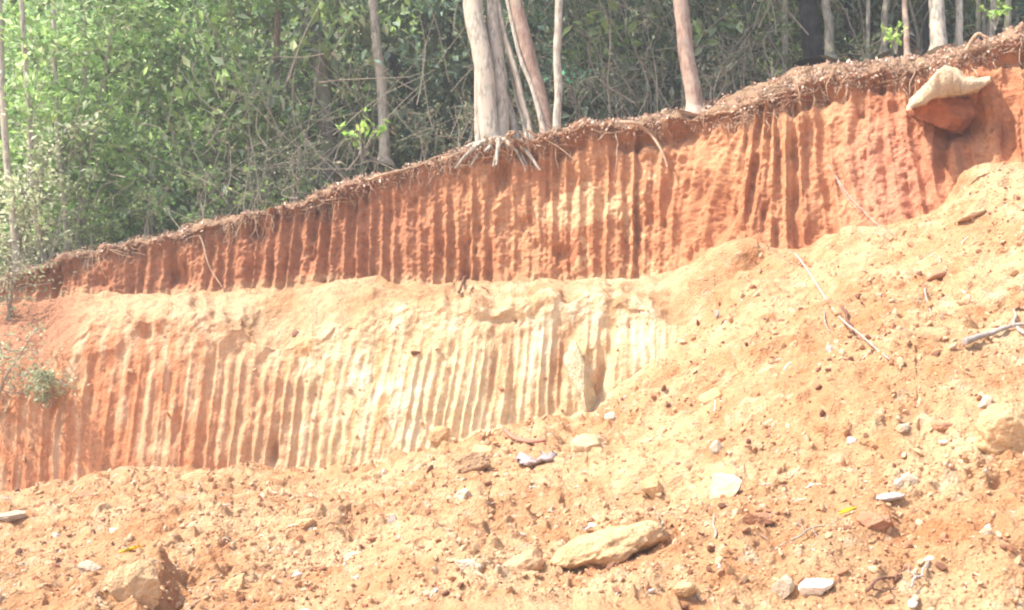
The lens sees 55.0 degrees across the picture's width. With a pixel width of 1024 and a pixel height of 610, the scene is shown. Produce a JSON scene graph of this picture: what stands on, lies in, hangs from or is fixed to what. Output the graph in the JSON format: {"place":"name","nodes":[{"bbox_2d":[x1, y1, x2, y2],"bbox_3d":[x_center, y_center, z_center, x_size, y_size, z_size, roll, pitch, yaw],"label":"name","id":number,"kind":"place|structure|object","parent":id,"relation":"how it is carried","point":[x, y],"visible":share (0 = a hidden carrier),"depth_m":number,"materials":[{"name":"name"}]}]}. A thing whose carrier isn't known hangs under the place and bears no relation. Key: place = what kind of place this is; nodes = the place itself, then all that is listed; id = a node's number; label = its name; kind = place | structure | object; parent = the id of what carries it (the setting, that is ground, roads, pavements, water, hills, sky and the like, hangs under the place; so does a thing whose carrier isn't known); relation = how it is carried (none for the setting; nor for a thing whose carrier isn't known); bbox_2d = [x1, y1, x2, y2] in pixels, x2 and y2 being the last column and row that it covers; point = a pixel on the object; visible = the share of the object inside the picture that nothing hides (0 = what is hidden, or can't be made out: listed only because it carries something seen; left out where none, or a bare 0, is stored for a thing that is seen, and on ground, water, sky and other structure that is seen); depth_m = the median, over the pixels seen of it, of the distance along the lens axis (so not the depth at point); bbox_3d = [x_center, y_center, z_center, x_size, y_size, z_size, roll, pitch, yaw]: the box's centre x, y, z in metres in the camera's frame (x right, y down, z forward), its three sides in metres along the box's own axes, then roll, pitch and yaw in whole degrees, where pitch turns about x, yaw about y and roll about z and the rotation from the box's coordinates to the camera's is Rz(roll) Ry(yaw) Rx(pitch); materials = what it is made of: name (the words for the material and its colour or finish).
{"place":"outdoors","nodes":[
{"label":"outdoors","id":0,"kind":"place"},
{"bbox_2d":[0,168,1022,490],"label":"terrain","id":1,"kind":"structure","parent":0,"point":[292,420],"depth_m":12.98,"materials":[{"name":"soil"}]},
{"bbox_2d":[0,309,62,417],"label":"hanging shrub","id":2,"kind":"object","parent":1,"relation":"on","point":[36,329],"visible":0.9,"depth_m":13.12,"materials":[{"name":"green plant"}]},
{"bbox_2d":[15,358,89,408],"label":"hanging shrub","id":3,"kind":"object","parent":1,"relation":"on","point":[40,377],"visible":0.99,"depth_m":12.87,"materials":[{"name":"green plant"}]},
{"bbox_2d":[564,339,596,411],"bbox_3d":[0.901,1.021,12.720,0.457,1.158,0.316,0,-5,0],"label":"clay slab","id":4,"kind":"object","parent":1,"relation":"on","point":[577,371],"depth_m":12.64,"materials":[{"name":"soil"}]},
{"bbox_2d":[0,168,1023,609],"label":"ground","id":5,"kind":"structure","parent":0,"point":[774,287],"depth_m":8.25,"materials":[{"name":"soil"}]},
{"bbox_2d":[0,510,25,521],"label":"stone","id":6,"kind":"object","parent":5,"relation":"on","point":[8,516],"visible":1,"depth_m":10.36,"materials":[{"name":"grey stone"}]},
{"bbox_2d":[77,560,103,572],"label":"stone","id":7,"kind":"object","parent":5,"relation":"on","point":[88,564],"visible":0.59,"depth_m":7.74,"materials":[{"name":"grey stone"}]},
{"bbox_2d":[104,559,159,609],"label":"boulder","id":8,"kind":"object","parent":5,"relation":"on","point":[139,580],"visible":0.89,"depth_m":6.62,"materials":[{"name":"stone"}]},
{"bbox_2d":[223,573,244,590],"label":"clod","id":9,"kind":"object","parent":5,"relation":"on","point":[237,582],"visible":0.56,"depth_m":7.17,"materials":[{"name":"soil"}]},
{"bbox_2d":[428,426,450,446],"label":"clod","id":10,"kind":"object","parent":5,"relation":"on","point":[438,435],"visible":0.9,"depth_m":12.69,"materials":[{"name":"soil"}]},
{"bbox_2d":[448,451,489,473],"bbox_3d":[-0.458,1.687,10.216,0.456,0.333,0.337,0,-5,0],"label":"clod","id":11,"kind":"object","parent":5,"relation":"on","point":[467,462],"visible":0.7,"depth_m":10.14,"materials":[{"name":"soil"}]},
{"bbox_2d":[2,231,1022,609],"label":"debris","id":12,"kind":"object","parent":5,"relation":"on","point":[578,471],"visible":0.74,"depth_m":8.46,"materials":[{"name":"stone"}]},
{"bbox_2d":[503,548,544,570],"bbox_3d":[0.076,1.807,6.811,0.298,0.252,0.166,0,-5,0],"label":"clod","id":13,"kind":"object","parent":5,"relation":"on","point":[530,559],"visible":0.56,"depth_m":6.76,"materials":[{"name":"soil"}]},
{"bbox_2d":[502,427,545,442],"bbox_3d":[0.060,1.507,11.401,0.188,0.131,1.274,2,-5,-22],"label":"bark piece","id":14,"kind":"object","parent":5,"relation":"on","point":[511,435],"visible":1,"depth_m":11.08,"materials":[{"name":"wood"}]},
{"bbox_2d":[514,450,557,466],"bbox_3d":[0.234,1.565,10.089,0.369,0.173,0.725,2,-5,-24],"label":"crumpled sheet","id":15,"kind":"object","parent":5,"relation":"on","point":[523,458],"visible":0.89,"depth_m":9.88,"materials":[{"name":"paper"}]},
{"bbox_2d":[571,433,607,452],"bbox_3d":[0.803,1.459,10.121,0.388,0.275,0.236,1,-5,-12],"label":"clod","id":16,"kind":"object","parent":5,"relation":"on","point":[584,442],"visible":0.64,"depth_m":10.06,"materials":[{"name":"soil"}]},
{"bbox_2d":[550,520,669,568],"bbox_3d":[0.674,1.675,6.848,0.832,0.359,0.579,0,-5,0],"label":"boulder","id":17,"kind":"object","parent":5,"relation":"on","point":[606,546],"visible":0.83,"depth_m":6.66,"materials":[{"name":"rock"}]},
{"bbox_2d":[640,475,663,498],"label":"stone","id":18,"kind":"object","parent":5,"relation":"on","point":[651,486],"visible":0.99,"depth_m":8.28,"materials":[{"name":"stone"}]},
{"bbox_2d":[673,582,697,597],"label":"clod","id":19,"kind":"object","parent":5,"relation":"on","point":[686,589],"visible":1,"depth_m":5.86,"materials":[{"name":"soil"}]},
{"bbox_2d":[699,387,722,404],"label":"rock","id":20,"kind":"object","parent":5,"relation":"on","point":[710,395],"visible":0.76,"depth_m":9.89,"materials":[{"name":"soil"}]},
{"bbox_2d":[709,472,742,498],"bbox_3d":[1.621,1.446,7.440,0.246,0.351,0.173,-3,-6,32],"label":"stone","id":21,"kind":"object","parent":5,"relation":"on","point":[727,485],"visible":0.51,"depth_m":7.42,"materials":[{"name":"beige stone"}]},
{"bbox_2d":[740,512,772,524],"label":"clod","id":22,"kind":"object","parent":5,"relation":"on","point":[761,518],"visible":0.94,"depth_m":6.66,"materials":[{"name":"soil"}]},
{"bbox_2d":[770,575,794,598],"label":"stone","id":23,"kind":"object","parent":5,"relation":"on","point":[783,587],"visible":1,"depth_m":5.93,"materials":[{"name":"beige stone"}]},
{"bbox_2d":[798,578,832,595],"bbox_3d":[1.821,1.700,5.908,0.213,0.120,0.124,0,-5,0],"label":"stone","id":24,"kind":"object","parent":5,"relation":"on","point":[818,586],"visible":1,"depth_m":5.88,"materials":[{"name":"white stone"}]},
{"bbox_2d":[794,252,891,360],"bbox_3d":[3.382,-0.107,10.624,0.316,1.566,4.522,0,-5,5],"label":"dead branch","id":25,"kind":"object","parent":5,"relation":"on","point":[825,298],"visible":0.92,"depth_m":10.03,"materials":[{"name":"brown wood"}]},
{"bbox_2d":[855,511,893,530],"bbox_3d":[2.384,1.445,6.466,0.240,0.176,0.167,-2,-5,22],"label":"clod","id":26,"kind":"object","parent":5,"relation":"on","point":[873,520],"visible":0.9,"depth_m":6.42,"materials":[{"name":"soil"}]},
{"bbox_2d":[865,562,905,595],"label":"dead branch","id":27,"kind":"object","parent":5,"relation":"on","point":[873,582],"visible":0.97,"depth_m":5.87,"materials":[{"name":"brown wood"}]},
{"bbox_2d":[876,492,905,501],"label":"stone","id":28,"kind":"object","parent":5,"relation":"on","point":[889,497],"visible":0.98,"depth_m":6.70,"materials":[{"name":"grey stone"}]},
{"bbox_2d":[894,472,918,489],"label":"stone","id":29,"kind":"object","parent":5,"relation":"on","point":[912,479],"visible":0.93,"depth_m":6.83,"materials":[{"name":"grey stone"}]},
{"bbox_2d":[956,209,986,222],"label":"rock","id":30,"kind":"object","parent":5,"relation":"on","point":[968,216],"visible":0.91,"depth_m":11.12,"materials":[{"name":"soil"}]},
{"bbox_2d":[961,308,1023,344],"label":"dead branch","id":31,"kind":"object","parent":5,"relation":"on","point":[973,338],"visible":1,"depth_m":8.41,"materials":[{"name":"grey wood"}]},
{"bbox_2d":[975,402,1023,454],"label":"boulder","id":32,"kind":"object","parent":5,"relation":"on","point":[999,427],"visible":0.83,"depth_m":6.83,"materials":[{"name":"stone"}]},
{"bbox_2d":[0,34,1023,303],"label":"terrain","id":33,"kind":"structure","parent":0,"point":[640,210],"depth_m":14.84,"materials":[{"name":"soil"}]},
{"bbox_2d":[365,151,467,180],"bbox_3d":[-1.448,-2.148,15.159,1.641,0.451,0.127,0,-5,3],"label":"hanging root","id":34,"kind":"object","parent":33,"relation":"hanging from","point":[381,175],"visible":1,"depth_m":15.15,"materials":[{"name":"brown plant"}]},
{"bbox_2d":[76,33,1023,278],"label":"rootlets","id":35,"kind":"object","parent":33,"relation":"hanging from","point":[430,178],"visible":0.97,"depth_m":15.14,"materials":[{"name":"brown plant"}]},
{"bbox_2d":[543,58,601,104],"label":"leafy plant","id":36,"kind":"object","parent":33,"relation":"on","point":[567,79],"visible":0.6,"depth_m":17.38,"materials":[{"name":"green plant"}]},
{"bbox_2d":[620,120,667,166],"bbox_3d":[2.014,-2.449,15.015,0.730,0.776,0.219,-1,-5,12],"label":"hanging root","id":37,"kind":"object","parent":33,"relation":"hanging from","point":[629,122],"visible":1,"depth_m":15.00,"materials":[{"name":"brown plant"}]},
{"bbox_2d":[909,96,976,134],"bbox_3d":[5.654,-2.526,12.922,0.782,0.605,0.811,0,-5,0],"label":"clod","id":38,"kind":"object","parent":33,"relation":"on","point":[956,114],"visible":0.84,"depth_m":12.64,"materials":[{"name":"soil"}]},
{"bbox_2d":[906,65,991,109],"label":"overhanging slab","id":39,"kind":"structure","parent":33,"relation":"on","point":[944,81],"depth_m":12.20,"materials":[{"name":"stone"}]},
{"bbox_2d":[0,162,1023,396],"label":"dirt ledge","id":40,"kind":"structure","parent":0,"point":[273,318],"depth_m":13.64,"materials":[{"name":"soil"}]},
{"bbox_2d":[0,237,77,320],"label":"hanging shrub","id":41,"kind":"object","parent":40,"relation":"on","point":[10,295],"visible":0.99,"depth_m":14.50,"materials":[{"name":"green plant"}]},
{"bbox_2d":[0,0,1023,284],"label":"forest ground","id":42,"kind":"structure","parent":0,"point":[752,92],"depth_m":15.32,"materials":[{"name":"brown plant"}]},
{"bbox_2d":[0,0,20,271],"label":"young tree","id":43,"kind":"object","parent":42,"relation":"on","point":[7,162],"visible":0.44,"depth_m":16.28,"materials":[{"name":"brown plant"}]},
{"bbox_2d":[19,0,48,263],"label":"young tree","id":44,"kind":"object","parent":42,"relation":"on","point":[24,49],"visible":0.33,"depth_m":16.75,"materials":[{"name":"brown plant"}]},
{"bbox_2d":[0,166,104,264],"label":"bush","id":45,"kind":"object","parent":42,"relation":"on","point":[39,244],"visible":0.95,"depth_m":15.98,"materials":[{"name":"green plant"}]},
{"bbox_2d":[0,99,107,270],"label":"bush","id":46,"kind":"object","parent":42,"relation":"on","point":[27,219],"visible":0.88,"depth_m":16.08,"materials":[{"name":"green plant"}]},
{"bbox_2d":[0,0,113,268],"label":"sapling","id":47,"kind":"object","parent":42,"relation":"on","point":[37,78],"visible":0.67,"depth_m":16.86,"materials":[{"name":"green plant"}]},
{"bbox_2d":[51,0,68,252],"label":"young tree","id":48,"kind":"object","parent":42,"relation":"on","point":[65,221],"visible":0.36,"depth_m":16.95,"materials":[{"name":"brown plant"}]},
{"bbox_2d":[52,182,127,250],"bbox_3d":[-7.061,-1.414,16.448,1.307,1.369,0.926,-3,-6,27],"label":"bush","id":49,"kind":"object","parent":42,"relation":"on","point":[92,226],"visible":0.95,"depth_m":16.43,"materials":[{"name":"green plant"}]},
{"bbox_2d":[0,0,180,249],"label":"sapling","id":50,"kind":"object","parent":42,"relation":"on","point":[85,106],"visible":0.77,"depth_m":17.27,"materials":[{"name":"green plant"}]},
{"bbox_2d":[120,164,183,236],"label":"bush","id":51,"kind":"object","parent":42,"relation":"on","point":[148,214],"visible":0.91,"depth_m":16.59,"materials":[{"name":"green plant"}]},
{"bbox_2d":[72,0,233,237],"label":"sapling","id":52,"kind":"object","parent":42,"relation":"on","point":[130,174],"visible":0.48,"depth_m":18.02,"materials":[{"name":"green plant"}]},
{"bbox_2d":[38,0,299,222],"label":"sapling","id":53,"kind":"object","parent":42,"relation":"on","point":[226,10],"visible":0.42,"depth_m":18.11,"materials":[{"name":"green plant"}]},
{"bbox_2d":[157,161,237,222],"bbox_3d":[-5.311,-1.856,16.711,1.057,1.344,1.236,-2,-5,24],"label":"bush","id":54,"kind":"object","parent":42,"relation":"on","point":[199,181],"visible":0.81,"depth_m":16.69,"materials":[{"name":"green plant"}]},
{"bbox_2d":[230,143,283,210],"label":"bush","id":55,"kind":"object","parent":42,"relation":"on","point":[255,175],"visible":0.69,"depth_m":16.82,"materials":[{"name":"green plant"}]},
{"bbox_2d":[198,0,339,209],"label":"sapling","id":56,"kind":"object","parent":42,"relation":"on","point":[272,142],"visible":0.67,"depth_m":17.87,"materials":[{"name":"green plant"}]},
{"bbox_2d":[269,0,280,190],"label":"pink barked tree","id":57,"kind":"object","parent":42,"relation":"on","point":[277,23],"visible":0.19,"depth_m":19.21,"materials":[{"name":"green plant"}]},
{"bbox_2d":[257,134,329,202],"bbox_3d":[-3.635,-2.248,16.697,1.290,1.377,1.082,4,-6,-39],"label":"bush","id":58,"kind":"object","parent":42,"relation":"on","point":[299,173],"visible":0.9,"depth_m":16.70,"materials":[{"name":"green plant"}]},
{"bbox_2d":[240,0,366,193],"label":"sapling","id":59,"kind":"object","parent":42,"relation":"on","point":[301,74],"visible":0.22,"depth_m":18.98,"materials":[{"name":"green plant"}]},
{"bbox_2d":[308,0,334,190],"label":"grey tree","id":60,"kind":"object","parent":42,"relation":"on","point":[323,93],"visible":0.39,"depth_m":18.41,"materials":[{"name":"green plant"}]},
{"bbox_2d":[335,106,390,162],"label":"leafy plant","id":61,"kind":"object","parent":42,"relation":"on","point":[363,125],"visible":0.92,"depth_m":16.87,"materials":[{"name":"green plant"}]},
{"bbox_2d":[297,4,436,177],"bbox_3d":[-2.971,-4.242,19.253,2.502,4.447,2.541,4,-6,-39],"label":"sapling","id":62,"kind":"object","parent":42,"relation":"on","point":[368,82],"visible":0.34,"depth_m":19.12,"materials":[{"name":"green plant"}]},
{"bbox_2d":[385,46,421,109],"bbox_3d":[-2.127,-4.412,19.062,0.823,1.348,0.206,-2,-5,20],"label":"snag","id":63,"kind":"object","parent":62,"relation":"attached to","point":[392,60],"visible":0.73,"depth_m":19.08,"materials":[{"name":"brown plant"}]},
{"bbox_2d":[368,0,395,165],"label":"mossy tree","id":64,"kind":"object","parent":42,"relation":"on","point":[384,139],"visible":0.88,"depth_m":17.98,"materials":[{"name":"brown plant"}]},
{"bbox_2d":[371,0,466,165],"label":"sapling","id":65,"kind":"object","parent":42,"relation":"on","point":[409,97],"visible":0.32,"depth_m":19.57,"materials":[{"name":"green plant"}]},
{"bbox_2d":[389,99,456,166],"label":"bush","id":66,"kind":"object","parent":42,"relation":"on","point":[422,128],"visible":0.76,"depth_m":17.55,"materials":[{"name":"green plant"}]},
{"bbox_2d":[403,0,508,147],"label":"sapling","id":67,"kind":"object","parent":42,"relation":"on","point":[429,43],"visible":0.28,"depth_m":19.59,"materials":[{"name":"green plant"}]},
{"bbox_2d":[439,89,474,149],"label":"bush","id":68,"kind":"object","parent":42,"relation":"on","point":[470,106],"visible":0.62,"depth_m":16.38,"materials":[{"name":"green plant"}]},
{"bbox_2d":[0,0,1023,276],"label":"forest","id":69,"kind":"object","parent":42,"relation":"on","point":[184,98],"visible":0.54,"depth_m":18.60,"materials":[{"name":"green plant"}]},
{"bbox_2d":[0,0,1023,274],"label":"undergrowth","id":70,"kind":"object","parent":42,"relation":"on","point":[330,82],"visible":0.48,"depth_m":17.07,"materials":[{"name":"green plant"}]},
{"bbox_2d":[450,0,578,171],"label":"broad tree","id":71,"kind":"object","parent":42,"relation":"on","point":[495,118],"visible":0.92,"depth_m":15.71,"materials":[{"name":"beige plant"}]},
{"bbox_2d":[504,0,545,138],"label":"forked sapling","id":72,"kind":"object","parent":42,"relation":"on","point":[532,89],"visible":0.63,"depth_m":15.82,"materials":[{"name":"brown plant"}]},
{"bbox_2d":[509,0,552,137],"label":"leaning tree","id":73,"kind":"object","parent":42,"relation":"on","point":[526,46],"visible":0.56,"depth_m":15.85,"materials":[{"name":"brown plant"}]},
{"bbox_2d":[552,0,562,128],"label":"slender tree","id":74,"kind":"object","parent":42,"relation":"on","point":[557,39],"visible":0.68,"depth_m":15.71,"materials":[{"name":"beige plant"}]},
{"bbox_2d":[547,68,613,125],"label":"bush","id":75,"kind":"object","parent":42,"relation":"on","point":[578,105],"visible":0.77,"depth_m":16.30,"materials":[{"name":"green plant"}]},
{"bbox_2d":[540,0,622,118],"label":"sapling","id":76,"kind":"object","parent":42,"relation":"on","point":[583,50],"visible":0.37,"depth_m":18.86,"materials":[{"name":"green plant"}]},
{"bbox_2d":[545,44,664,121],"bbox_3d":[1.607,-3.770,17.289,2.029,1.581,1.391,3,-6,-32],"label":"bush","id":77,"kind":"object","parent":42,"relation":"on","point":[616,97],"visible":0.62,"depth_m":17.39,"materials":[{"name":"green plant"}]},
{"bbox_2d":[573,0,661,100],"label":"sapling","id":78,"kind":"object","parent":42,"relation":"on","point":[620,49],"visible":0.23,"depth_m":19.89,"materials":[{"name":"green plant"}]},
{"bbox_2d":[575,13,684,115],"bbox_3d":[2.328,-4.179,17.712,2.004,2.405,1.335,-3,-6,32],"label":"bush","id":79,"kind":"object","parent":42,"relation":"on","point":[650,95],"visible":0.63,"depth_m":17.58,"materials":[{"name":"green plant"}]},
{"bbox_2d":[673,0,705,117],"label":"bare tree","id":80,"kind":"object","parent":42,"relation":"on","point":[692,88],"visible":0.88,"depth_m":15.15,"materials":[{"name":"brown plant"}]},
{"bbox_2d":[697,49,744,104],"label":"bush","id":81,"kind":"object","parent":42,"relation":"on","point":[715,72],"visible":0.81,"depth_m":15.96,"materials":[{"name":"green plant"}]},
{"bbox_2d":[693,14,771,98],"bbox_3d":[3.788,-4.097,16.724,1.253,1.568,1.550,2,-5,-18],"label":"bush","id":82,"kind":"object","parent":42,"relation":"on","point":[742,54],"visible":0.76,"depth_m":16.76,"materials":[{"name":"green plant"}]},
{"bbox_2d":[701,0,773,92],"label":"sapling","id":83,"kind":"object","parent":42,"relation":"on","point":[746,25],"visible":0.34,"depth_m":18.63,"materials":[{"name":"green plant"}]},
{"bbox_2d":[781,0,787,76],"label":"forest tree","id":84,"kind":"object","parent":42,"relation":"on","point":[785,38],"visible":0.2,"depth_m":17.58,"materials":[{"name":"brown plant"}]},
{"bbox_2d":[738,0,844,79],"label":"sapling","id":85,"kind":"object","parent":42,"relation":"on","point":[765,49],"visible":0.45,"depth_m":17.91,"materials":[{"name":"green plant"}]},
{"bbox_2d":[748,4,837,76],"bbox_3d":[4.948,-4.396,17.261,1.542,1.763,1.064,-3,-6,31],"label":"bush","id":86,"kind":"object","parent":42,"relation":"on","point":[789,53],"visible":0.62,"depth_m":17.11,"materials":[{"name":"green plant"}]},
{"bbox_2d":[792,0,830,66],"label":"dark tree","id":87,"kind":"object","parent":42,"relation":"on","point":[813,51],"visible":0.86,"depth_m":16.64,"materials":[{"name":"black plant"}]},
{"bbox_2d":[820,0,837,63],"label":"grey tree","id":88,"kind":"object","parent":42,"relation":"on","point":[831,56],"visible":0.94,"depth_m":16.05,"materials":[{"name":"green plant"}]},
{"bbox_2d":[819,0,873,59],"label":"sapling","id":89,"kind":"object","parent":42,"relation":"on","point":[843,31],"visible":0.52,"depth_m":18.01,"materials":[{"name":"green plant"}]},
{"bbox_2d":[845,0,854,62],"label":"forest tree","id":90,"kind":"object","parent":42,"relation":"on","point":[849,36],"visible":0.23,"depth_m":17.52,"materials":[{"name":"brown plant"}]},
{"bbox_2d":[830,16,894,62],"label":"bush","id":91,"kind":"object","parent":42,"relation":"on","point":[861,48],"visible":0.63,"depth_m":15.66,"materials":[{"name":"green plant"}]},
{"bbox_2d":[866,0,869,59],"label":"forest tree","id":92,"kind":"object","parent":42,"relation":"on","point":[868,20],"visible":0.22,"depth_m":16.97,"materials":[{"name":"grey plant"}]},
{"bbox_2d":[877,0,891,57],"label":"grey tree","id":93,"kind":"object","parent":42,"relation":"on","point":[883,50],"visible":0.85,"depth_m":16.07,"materials":[{"name":"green plant"}]},
{"bbox_2d":[881,21,907,53],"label":"leafy plant","id":94,"kind":"object","parent":42,"relation":"on","point":[895,35],"visible":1,"depth_m":15.01,"materials":[{"name":"green plant"}]},
{"bbox_2d":[902,0,911,57],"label":"pink barked tree","id":95,"kind":"object","parent":42,"relation":"on","point":[906,37],"visible":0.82,"depth_m":15.48,"materials":[{"name":"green plant"}]},
{"bbox_2d":[877,0,954,50],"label":"sapling","id":96,"kind":"object","parent":42,"relation":"on","point":[915,23],"visible":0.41,"depth_m":17.49,"materials":[{"name":"green plant"}]},
{"bbox_2d":[922,0,928,54],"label":"forest tree","id":97,"kind":"object","parent":42,"relation":"on","point":[925,32],"visible":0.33,"depth_m":17.12,"materials":[{"name":"brown plant"}]},
{"bbox_2d":[922,0,952,56],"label":"pale tree","id":98,"kind":"object","parent":42,"relation":"on","point":[938,34],"visible":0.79,"depth_m":15.02,"materials":[{"name":"white plant"}]},
{"bbox_2d":[955,0,964,46],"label":"pale tree","id":99,"kind":"object","parent":42,"relation":"on","point":[959,23],"visible":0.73,"depth_m":15.28,"materials":[{"name":"beige plant"}]},
{"bbox_2d":[953,0,1023,40],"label":"sapling","id":100,"kind":"object","parent":42,"relation":"on","point":[985,29],"visible":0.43,"depth_m":16.72,"materials":[{"name":"green plant"}]},
{"bbox_2d":[977,0,1011,29],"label":"leafy plant","id":101,"kind":"object","parent":42,"relation":"on","point":[996,13],"visible":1,"depth_m":15.04,"materials":[{"name":"green plant"}]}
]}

